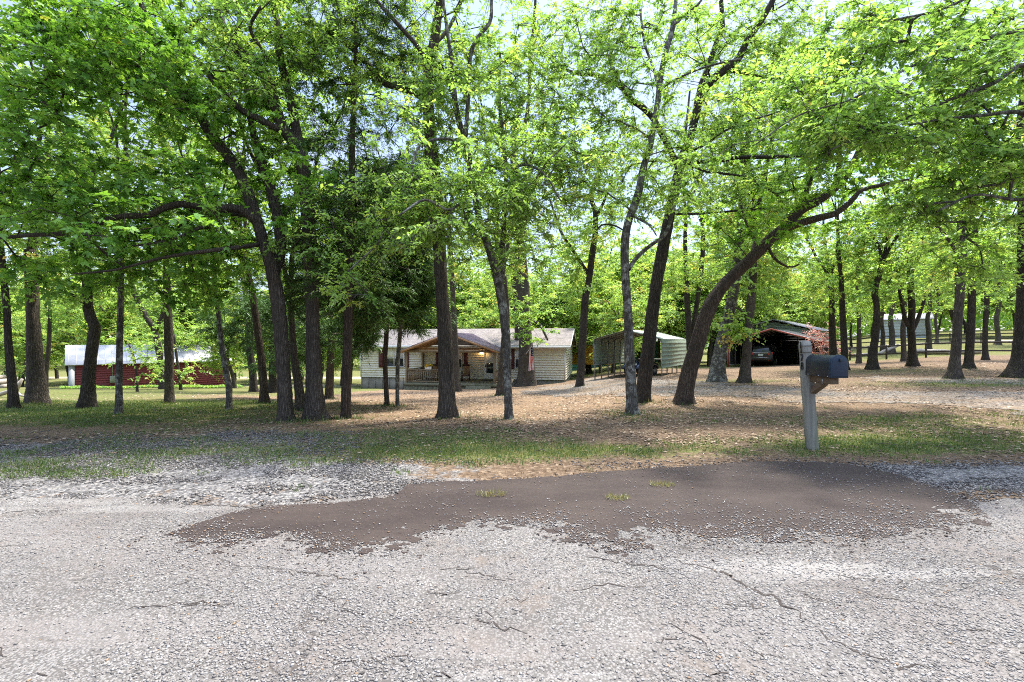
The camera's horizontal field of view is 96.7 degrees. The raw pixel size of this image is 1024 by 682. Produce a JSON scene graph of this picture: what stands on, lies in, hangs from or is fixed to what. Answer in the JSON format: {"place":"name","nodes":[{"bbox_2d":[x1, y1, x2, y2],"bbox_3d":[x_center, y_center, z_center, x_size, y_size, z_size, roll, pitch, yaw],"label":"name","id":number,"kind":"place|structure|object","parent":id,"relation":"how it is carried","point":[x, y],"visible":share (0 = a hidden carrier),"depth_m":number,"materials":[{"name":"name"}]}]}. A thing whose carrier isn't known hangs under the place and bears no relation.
{"place":"outdoors","nodes":[
{"label":"outdoors","id":0,"kind":"place"},
{"bbox_2d":[60,384,242,388],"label":"undergrowth","id":1,"kind":"object","parent":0,"point":[153,385],"visible":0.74,"depth_m":40.85,"materials":[{"name":"green plant"}]},
{"bbox_2d":[0,494,1023,681],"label":"road","id":2,"kind":"structure","parent":0,"point":[78,646],"depth_m":2.50,"materials":[{"name":"asphalt"}]},
{"bbox_2d":[166,461,993,557],"bbox_3d":[0.860,1.439,3.897,6.952,0.001,2.191,0,0,-12],"label":"dirt patch","id":3,"kind":"object","parent":2,"relation":"on","point":[786,488],"visible":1,"depth_m":3.96,"materials":[{"name":"soil"}]},
{"bbox_2d":[118,459,1018,573],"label":"soil crumbs","id":4,"kind":"object","parent":3,"relation":"on","point":[652,548],"visible":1,"depth_m":3.42,"materials":[{"name":"soil"}]},
{"bbox_2d":[0,329,1023,506],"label":"ground","id":5,"kind":"structure","parent":0,"point":[246,476],"depth_m":7.31,"materials":[{"name":"brown soil"}]},
{"bbox_2d":[0,310,78,380],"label":"woodland tree","id":6,"kind":"object","parent":5,"relation":"on","point":[16,353],"visible":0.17,"depth_m":50.61,"materials":[{"name":"green plant"}]},
{"bbox_2d":[0,313,85,386],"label":"woodland tree","id":7,"kind":"object","parent":5,"relation":"on","point":[17,341],"visible":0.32,"depth_m":47.55,"materials":[{"name":"green plant"}]},
{"bbox_2d":[11,290,84,379],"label":"woodland tree","id":8,"kind":"object","parent":5,"relation":"on","point":[66,367],"visible":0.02,"depth_m":54.62,"materials":[{"name":"green plant"}]},
{"bbox_2d":[0,245,97,392],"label":"oak tree","id":9,"kind":"object","parent":5,"relation":"on","point":[49,341],"visible":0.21,"depth_m":27.35,"materials":[{"name":"green plant"}]},
{"bbox_2d":[0,45,105,407],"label":"oak tree","id":10,"kind":"object","parent":5,"relation":"on","point":[13,398],"visible":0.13,"depth_m":12.72,"materials":[{"name":"green plant"}]},
{"bbox_2d":[0,0,165,403],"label":"oak tree","id":11,"kind":"object","parent":5,"relation":"on","point":[36,389],"visible":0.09,"depth_m":14.42,"materials":[{"name":"green plant"}]},
{"bbox_2d":[40,258,140,352],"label":"woodland tree","id":12,"kind":"object","parent":5,"relation":"on","point":[56,313],"visible":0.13,"depth_m":51.66,"materials":[{"name":"green plant"}]},
{"bbox_2d":[40,273,159,346],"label":"woodland tree","id":13,"kind":"object","parent":5,"relation":"on","point":[110,318],"visible":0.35,"depth_m":48.47,"materials":[{"name":"green plant"}]},
{"bbox_2d":[0,0,202,408],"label":"oak tree","id":14,"kind":"object","parent":5,"relation":"on","point":[87,397],"visible":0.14,"depth_m":12.97,"materials":[{"name":"green plant"}]},
{"bbox_2d":[0,0,228,244],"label":"maple tree","id":15,"kind":"object","parent":5,"relation":"on","point":[57,37],"visible":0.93,"depth_m":6.96,"materials":[{"name":"green plant"}]},
{"bbox_2d":[0,0,241,414],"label":"oak tree","id":16,"kind":"object","parent":5,"relation":"on","point":[119,404],"visible":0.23,"depth_m":9.94,"materials":[{"name":"green plant"}]},
{"bbox_2d":[100,327,163,391],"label":"young tree","id":17,"kind":"object","parent":5,"relation":"on","point":[146,359],"visible":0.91,"depth_m":27.72,"materials":[{"name":"green plant"}]},
{"bbox_2d":[65,345,231,388],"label":"red shed","id":18,"kind":"structure","parent":5,"relation":"on","point":[74,361],"depth_m":41.13,"materials":[{"name":"paint"}]},
{"bbox_2d":[94,257,204,388],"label":"oak tree","id":19,"kind":"object","parent":5,"relation":"on","point":[149,321],"visible":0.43,"depth_m":37.57,"materials":[{"name":"green plant"}]},
{"bbox_2d":[73,0,280,403],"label":"oak tree","id":20,"kind":"object","parent":5,"relation":"on","point":[169,394],"visible":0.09,"depth_m":15.30,"materials":[{"name":"green plant"}]},
{"bbox_2d":[142,322,213,389],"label":"young tree","id":21,"kind":"object","parent":5,"relation":"on","point":[180,375],"visible":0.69,"depth_m":32.33,"materials":[{"name":"green plant"}]},
{"bbox_2d":[126,245,239,349],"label":"woodland tree","id":22,"kind":"object","parent":5,"relation":"on","point":[182,314],"visible":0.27,"depth_m":45.70,"materials":[{"name":"green plant"}]},
{"bbox_2d":[0,0,373,421],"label":"oak tree","id":23,"kind":"object","parent":5,"relation":"on","point":[162,234],"visible":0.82,"depth_m":8.26,"materials":[{"name":"green plant"}]},
{"bbox_2d":[53,1,322,410],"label":"oak tree","id":24,"kind":"object","parent":5,"relation":"on","point":[223,356],"visible":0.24,"depth_m":10.40,"materials":[{"name":"green plant"}]},
{"bbox_2d":[147,236,240,346],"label":"woodland tree","id":25,"kind":"object","parent":5,"relation":"on","point":[187,307],"visible":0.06,"depth_m":46.23,"materials":[{"name":"green plant"}]},
{"bbox_2d":[111,0,325,402],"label":"oak tree","id":26,"kind":"object","parent":5,"relation":"on","point":[263,389],"visible":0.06,"depth_m":13.74,"materials":[{"name":"green plant"}]},
{"bbox_2d":[173,315,266,387],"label":"woodland tree","id":27,"kind":"object","parent":5,"relation":"on","point":[212,364],"visible":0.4,"depth_m":40.02,"materials":[{"name":"green plant"}]},
{"bbox_2d":[58,0,388,420],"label":"oak tree","id":28,"kind":"object","parent":5,"relation":"on","point":[241,48],"visible":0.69,"depth_m":8.59,"materials":[{"name":"green plant"}]},
{"bbox_2d":[175,195,289,391],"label":"oak tree","id":29,"kind":"object","parent":5,"relation":"on","point":[253,385],"visible":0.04,"depth_m":29.49,"materials":[{"name":"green plant"}]},
{"bbox_2d":[188,232,304,392],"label":"oak tree","id":30,"kind":"object","parent":5,"relation":"on","point":[231,331],"visible":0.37,"depth_m":18.13,"materials":[{"name":"green plant"}]},
{"bbox_2d":[153,0,411,410],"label":"oak tree","id":31,"kind":"object","parent":5,"relation":"on","point":[299,395],"visible":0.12,"depth_m":11.33,"materials":[{"name":"green plant"}]},
{"bbox_2d":[266,156,392,398],"bbox_3d":[-6.305,-2.726,17.007,4.728,10.444,7.482,0,0,-21],"label":"cedar tree","id":32,"kind":"object","parent":5,"relation":"on","point":[330,347],"visible":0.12,"depth_m":14.78,"materials":[{"name":"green plant"}]},
{"bbox_2d":[261,0,430,418],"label":"cedar tree","id":33,"kind":"object","parent":5,"relation":"on","point":[349,315],"visible":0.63,"depth_m":9.36,"materials":[{"name":"green plant"}]},
{"bbox_2d":[212,0,538,418],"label":"oak tree","id":34,"kind":"object","parent":5,"relation":"on","point":[447,407],"visible":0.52,"depth_m":9.10,"materials":[{"name":"green plant"}]},
{"bbox_2d":[321,153,435,404],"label":"cedar tree","id":35,"kind":"object","parent":5,"relation":"on","point":[368,342],"visible":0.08,"depth_m":13.04,"materials":[{"name":"green plant"}]},
{"bbox_2d":[342,149,459,405],"bbox_3d":[-3.212,-1.945,13.174,3.614,7.879,3.577,0,0,0],"label":"cedar tree","id":36,"kind":"object","parent":5,"relation":"on","point":[418,329],"visible":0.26,"depth_m":12.77,"materials":[{"name":"green plant"}]},
{"bbox_2d":[427,165,486,391],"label":"oak tree","id":37,"kind":"object","parent":5,"relation":"on","point":[458,388],"visible":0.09,"depth_m":26.43,"materials":[{"name":"brown plant"}]},
{"bbox_2d":[430,235,489,328],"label":"woodland tree","id":38,"kind":"object","parent":5,"relation":"on","point":[460,293],"visible":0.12,"depth_m":51.90,"materials":[{"name":"green plant"}]},
{"bbox_2d":[284,0,639,419],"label":"elm tree","id":39,"kind":"object","parent":5,"relation":"on","point":[516,195],"visible":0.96,"depth_m":8.19,"materials":[{"name":"green plant"}]},
{"bbox_2d":[360,328,576,389],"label":"house","id":40,"kind":"structure","parent":5,"relation":"on","point":[479,351],"depth_m":34.18,"materials":[{"name":"beige plastic"}]},
{"bbox_2d":[387,349,403,366],"bbox_3d":[-9.182,1.327,35.492,1.646,1.421,0.115,0,0,11],"label":"window","id":41,"kind":"structure","parent":40,"relation":"in","point":[391,358],"depth_m":35.49,"materials":[{"name":"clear glass"}]},
{"bbox_2d":[484,353,497,378],"bbox_3d":[-1.582,1.735,34.003,1.083,2.170,0.140,0,0,11],"label":"door","id":42,"kind":"structure","parent":40,"relation":"in","point":[488,357],"depth_m":34.01,"materials":[{"name":"clear glass"}]},
{"bbox_2d":[431,288,533,328],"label":"woodland tree","id":43,"kind":"object","parent":5,"relation":"on","point":[479,316],"visible":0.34,"depth_m":43.40,"materials":[{"name":"green plant"}]},
{"bbox_2d":[460,252,534,328],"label":"woodland tree","id":44,"kind":"object","parent":5,"relation":"on","point":[483,293],"visible":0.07,"depth_m":48.46,"materials":[{"name":"green plant"}]},
{"bbox_2d":[0,367,1011,423],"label":"weeds","id":45,"kind":"object","parent":5,"relation":"on","point":[334,417],"visible":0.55,"depth_m":10.62,"materials":[{"name":"green plant"}]},
{"bbox_2d":[410,28,602,395],"bbox_3d":[-0.254,-4.131,17.709,8.046,12.929,6.691,0,0,-19],"label":"oak tree","id":46,"kind":"object","parent":5,"relation":"on","point":[500,388],"visible":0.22,"depth_m":18.17,"materials":[{"name":"green plant"}]},
{"bbox_2d":[0,262,1014,365],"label":"woods","id":47,"kind":"object","parent":5,"relation":"on","point":[1005,320],"visible":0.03,"depth_m":96.50,"materials":[{"name":"green plant"}]},
{"bbox_2d":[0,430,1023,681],"bbox_3d":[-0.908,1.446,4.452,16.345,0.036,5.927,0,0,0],"label":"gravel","id":48,"kind":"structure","parent":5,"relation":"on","point":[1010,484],"depth_m":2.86,"materials":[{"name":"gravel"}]},
{"bbox_2d":[0,362,1023,459],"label":"fallen leaves","id":49,"kind":"object","parent":5,"relation":"on","point":[545,424],"depth_m":8.90,"materials":[{"name":"plant"}]},
{"bbox_2d":[473,213,553,339],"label":"oak tree","id":50,"kind":"object","parent":5,"relation":"on","point":[514,297],"visible":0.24,"depth_m":34.44,"materials":[{"name":"green plant"}]},
{"bbox_2d":[473,0,579,386],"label":"oak tree","id":51,"kind":"object","parent":5,"relation":"on","point":[523,320],"visible":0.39,"depth_m":31.47,"materials":[{"name":"green plant"}]},
{"bbox_2d":[529,273,578,352],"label":"woodland tree","id":52,"kind":"object","parent":5,"relation":"on","point":[547,282],"visible":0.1,"depth_m":46.91,"materials":[{"name":"green plant"}]},
{"bbox_2d":[534,298,598,358],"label":"woodland tree","id":53,"kind":"object","parent":5,"relation":"on","point":[561,319],"visible":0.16,"depth_m":44.17,"materials":[{"name":"green plant"}]},
{"bbox_2d":[529,268,619,373],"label":"woodland tree","id":54,"kind":"object","parent":5,"relation":"on","point":[588,368],"visible":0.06,"depth_m":45.44,"materials":[{"name":"green plant"}]},
{"bbox_2d":[529,240,634,374],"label":"woodland tree","id":55,"kind":"object","parent":5,"relation":"on","point":[566,287],"visible":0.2,"depth_m":45.08,"materials":[{"name":"green plant"}]},
{"bbox_2d":[514,101,663,386],"bbox_3d":[3.731,-4.467,22.694,8.161,13.711,5.246,0,0,0],"label":"oak tree","id":56,"kind":"object","parent":5,"relation":"on","point":[594,248],"visible":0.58,"depth_m":22.50,"materials":[{"name":"green plant"}]},
{"bbox_2d":[550,244,637,373],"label":"woodland tree","id":57,"kind":"object","parent":5,"relation":"on","point":[573,307],"visible":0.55,"depth_m":40.09,"materials":[{"name":"green plant"}]},
{"bbox_2d":[566,218,656,336],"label":"woodland tree","id":58,"kind":"object","parent":5,"relation":"on","point":[639,268],"visible":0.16,"depth_m":48.35,"materials":[{"name":"green plant"}]},
{"bbox_2d":[578,282,680,372],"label":"woodland tree","id":59,"kind":"object","parent":5,"relation":"on","point":[616,315],"visible":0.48,"depth_m":35.38,"materials":[{"name":"green plant"}]},
{"bbox_2d":[593,330,685,378],"bbox_3d":[8.237,1.153,28.981,4.236,3.634,5.320,0,0,35],"label":"carport","id":60,"kind":"object","parent":5,"relation":"on","point":[608,349],"visible":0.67,"depth_m":28.68,"materials":[{"name":"white metal"}]},
{"bbox_2d":[527,0,754,414],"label":"elm tree","id":61,"kind":"object","parent":5,"relation":"on","point":[602,35],"visible":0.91,"depth_m":9.23,"materials":[{"name":"green plant"}]},
{"bbox_2d":[607,220,679,320],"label":"woodland tree","id":62,"kind":"object","parent":5,"relation":"on","point":[643,255],"visible":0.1,"depth_m":54.10,"materials":[{"name":"green plant"}]},
{"bbox_2d":[638,271,713,353],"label":"woodland tree","id":63,"kind":"object","parent":5,"relation":"on","point":[676,326],"visible":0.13,"depth_m":43.43,"materials":[{"name":"green plant"}]},
{"bbox_2d":[641,249,714,365],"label":"woodland tree","id":64,"kind":"object","parent":5,"relation":"on","point":[671,291],"visible":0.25,"depth_m":42.56,"materials":[{"name":"green plant"}]},
{"bbox_2d":[633,124,744,349],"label":"oak tree","id":65,"kind":"object","parent":5,"relation":"on","point":[689,327],"visible":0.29,"depth_m":26.38,"materials":[{"name":"green plant"}]},
{"bbox_2d":[663,246,769,366],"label":"woodland tree","id":66,"kind":"object","parent":5,"relation":"on","point":[720,309],"visible":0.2,"depth_m":40.67,"materials":[{"name":"green plant"}]},
{"bbox_2d":[671,162,813,365],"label":"woodland tree","id":67,"kind":"object","parent":5,"relation":"on","point":[758,293],"visible":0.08,"depth_m":42.16,"materials":[{"name":"green plant"}]},
{"bbox_2d":[513,0,973,402],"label":"oak tree","id":68,"kind":"object","parent":5,"relation":"on","point":[644,378],"visible":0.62,"depth_m":11.21,"materials":[{"name":"green plant"}]},
{"bbox_2d":[648,0,848,381],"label":"oak tree","id":69,"kind":"object","parent":5,"relation":"on","point":[717,371],"visible":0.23,"depth_m":18.73,"materials":[{"name":"green plant"}]},
{"bbox_2d":[664,47,842,382],"bbox_3d":[9.934,-4.582,18.244,6.478,12.819,5.732,0,0,-38],"label":"oak tree","id":70,"kind":"object","parent":5,"relation":"on","point":[747,331],"visible":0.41,"depth_m":17.84,"materials":[{"name":"green plant"}]},
{"bbox_2d":[691,161,820,363],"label":"woodland tree","id":71,"kind":"object","parent":5,"relation":"on","point":[774,296],"visible":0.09,"depth_m":45.14,"materials":[{"name":"green plant"}]},
{"bbox_2d":[751,343,783,364],"bbox_3d":[21.693,1.110,38.765,2.240,1.797,4.775,0,0,40],"label":"suv","id":72,"kind":"object","parent":5,"relation":"on","point":[760,353],"visible":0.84,"depth_m":37.12,"materials":[{"name":"black paint"}]},
{"bbox_2d":[732,297,805,329],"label":"woodland tree","id":73,"kind":"object","parent":5,"relation":"on","point":[775,312],"visible":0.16,"depth_m":51.69,"materials":[{"name":"green plant"}]},
{"bbox_2d":[727,328,836,366],"bbox_3d":[22.403,0.971,37.921,6.853,3.918,6.200,0,0,43],"label":"carport","id":74,"kind":"object","parent":5,"relation":"on","point":[786,342],"visible":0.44,"depth_m":39.86,"materials":[{"name":"metal"}]},
{"bbox_2d":[738,319,828,339],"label":"roof","id":75,"kind":"structure","parent":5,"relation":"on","point":[784,325],"depth_m":44.23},
{"bbox_2d":[760,256,828,327],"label":"woodland tree","id":76,"kind":"object","parent":5,"relation":"on","point":[790,292],"visible":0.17,"depth_m":55.19,"materials":[{"name":"green plant"}]},
{"bbox_2d":[763,275,826,325],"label":"woodland tree","id":77,"kind":"object","parent":5,"relation":"on","point":[802,299],"visible":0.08,"depth_m":57.36,"materials":[{"name":"green plant"}]},
{"bbox_2d":[672,22,965,404],"bbox_3d":[7.456,-2.785,11.053,7.046,8.888,4.337,0,0,13],"label":"oak tree","id":78,"kind":"object","parent":5,"relation":"on","point":[792,221],"visible":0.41,"depth_m":10.83,"materials":[{"name":"green plant"}]},
{"bbox_2d":[798,340,847,449],"bbox_3d":[3.992,0.847,5.859,0.254,1.707,0.638,0,0,0],"label":"mailbox","id":79,"kind":"object","parent":5,"relation":"on","point":[822,371],"visible":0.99,"depth_m":6.05,"materials":[{"name":"grey wood"}]},
{"bbox_2d":[828,355,847,377],"bbox_3d":[4.010,0.312,5.578,0.217,0.285,0.075,0,0,0],"label":"door","id":80,"kind":"structure","parent":79,"relation":"in","point":[837,364],"depth_m":5.56,"materials":[{"name":"paint"}]},
{"bbox_2d":[764,184,881,354],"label":"oak tree","id":81,"kind":"object","parent":5,"relation":"on","point":[832,338],"visible":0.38,"depth_m":27.88,"materials":[{"name":"green plant"}]},
{"bbox_2d":[791,262,864,331],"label":"woodland tree","id":82,"kind":"object","parent":5,"relation":"on","point":[823,323],"visible":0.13,"depth_m":56.82,"materials":[{"name":"green plant"}]},
{"bbox_2d":[803,322,853,354],"bbox_3d":[22.660,0.194,33.108,3.139,3.318,2.833,0,0,-29],"label":"pink shrub","id":83,"kind":"object","parent":5,"relation":"on","point":[825,346],"visible":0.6,"depth_m":32.96,"materials":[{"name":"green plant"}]},
{"bbox_2d":[802,233,868,321],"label":"woodland tree","id":84,"kind":"object","parent":5,"relation":"on","point":[820,257],"visible":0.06,"depth_m":57.03,"materials":[{"name":"green plant"}]},
{"bbox_2d":[787,176,891,369],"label":"oak tree","id":85,"kind":"object","parent":5,"relation":"on","point":[840,253],"visible":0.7,"depth_m":24.66,"materials":[{"name":"green plant"}]},
{"bbox_2d":[672,0,1023,301],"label":"maple tree","id":86,"kind":"object","parent":5,"relation":"on","point":[825,117],"visible":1,"depth_m":6.89,"materials":[{"name":"green plant"}]},
{"bbox_2d":[814,215,920,362],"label":"oak tree","id":87,"kind":"object","parent":5,"relation":"on","point":[859,324],"visible":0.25,"depth_m":33.88,"materials":[{"name":"green plant"}]},
{"bbox_2d":[832,240,923,352],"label":"oak tree","id":88,"kind":"object","parent":5,"relation":"on","point":[891,332],"visible":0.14,"depth_m":44.84,"materials":[{"name":"green plant"}]},
{"bbox_2d":[844,247,922,350],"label":"oak tree","id":89,"kind":"object","parent":5,"relation":"on","point":[882,341],"visible":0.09,"depth_m":46.88,"materials":[{"name":"green plant"}]},
{"bbox_2d":[819,161,951,369],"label":"oak tree","id":90,"kind":"object","parent":5,"relation":"on","point":[872,363],"visible":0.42,"depth_m":23.89,"materials":[{"name":"green plant"}]},
{"bbox_2d":[849,243,941,361],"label":"oak tree","id":91,"kind":"object","parent":5,"relation":"on","point":[903,342],"visible":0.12,"depth_m":32.87,"materials":[{"name":"green plant"}]},
{"bbox_2d":[879,313,933,338],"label":"pale building","id":92,"kind":"structure","parent":5,"relation":"on","point":[920,329],"depth_m":74.34,"materials":[{"name":"metal"}]},
{"bbox_2d":[842,167,993,366],"bbox_3d":[21.611,-4.092,24.814,6.277,11.224,5.821,0,0,0],"label":"oak tree","id":93,"kind":"object","parent":5,"relation":"on","point":[911,322],"visible":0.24,"depth_m":24.89,"materials":[{"name":"green plant"}]},
{"bbox_2d":[837,332,1012,345],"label":"rail fence","id":94,"kind":"object","parent":5,"relation":"on","point":[949,338],"visible":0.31,"depth_m":54.58,"materials":[{"name":"brown wood"}]},
{"bbox_2d":[892,224,967,348],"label":"oak tree","id":95,"kind":"object","parent":5,"relation":"on","point":[928,327],"visible":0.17,"depth_m":45.79,"materials":[{"name":"green plant"}]},
{"bbox_2d":[848,340,1012,359],"bbox_3d":[32.831,1.099,37.442,19.724,2.505,2.361,0,0,44],"label":"rail fence","id":96,"kind":"object","parent":5,"relation":"on","point":[886,353],"visible":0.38,"depth_m":35.98,"materials":[{"name":"brown wood"}]},
{"bbox_2d":[849,6,1023,378],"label":"oak tree","id":97,"kind":"object","parent":5,"relation":"on","point":[954,370],"visible":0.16,"depth_m":16.34,"materials":[{"name":"green plant"}]},
{"bbox_2d":[907,250,966,342],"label":"oak tree","id":98,"kind":"object","parent":5,"relation":"on","point":[935,323],"visible":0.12,"depth_m":57.89,"materials":[{"name":"green plant"}]},
{"bbox_2d":[897,207,1010,321],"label":"woodland tree","id":99,"kind":"object","parent":5,"relation":"on","point":[951,310],"visible":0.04,"depth_m":66.18,"materials":[{"name":"green plant"}]},
{"bbox_2d":[898,101,1017,368],"bbox_3d":[20.986,-4.785,20.489,6.036,12.412,6.522,0,0,22],"label":"oak tree","id":100,"kind":"object","parent":5,"relation":"on","point":[969,355],"visible":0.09,"depth_m":20.88,"materials":[{"name":"green plant"}]},
{"bbox_2d":[897,0,1023,377],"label":"oak tree","id":101,"kind":"object","parent":5,"relation":"on","point":[1014,368],"visible":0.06,"depth_m":16.76,"materials":[{"name":"green plant"}]},
{"bbox_2d":[933,208,1016,359],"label":"oak tree","id":102,"kind":"object","parent":5,"relation":"on","point":[985,309],"visible":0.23,"depth_m":29.88,"materials":[{"name":"green plant"}]},
{"bbox_2d":[967,246,1016,344],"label":"oak tree","id":103,"kind":"object","parent":5,"relation":"on","point":[998,310],"visible":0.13,"depth_m":48.84,"materials":[{"name":"green plant"}]},
{"bbox_2d":[0,377,1023,491],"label":"grass","id":104,"kind":"structure","parent":0,"point":[14,414],"depth_m":6.49,"materials":[{"name":"plant"}]},
{"bbox_2d":[0,0,1023,348],"label":"sky","id":105,"kind":"structure","parent":0,"point":[497,11],"materials":[{"name":"white"}]},
{"bbox_2d":[519,377,1023,414],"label":"driveway","id":106,"kind":"structure","parent":0,"point":[907,395],"depth_m":13.02,"materials":[{"name":"gravel"}]},
{"bbox_2d":[864,376,1023,384],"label":"driveway","id":107,"kind":"structure","parent":0,"point":[920,380],"depth_m":16.05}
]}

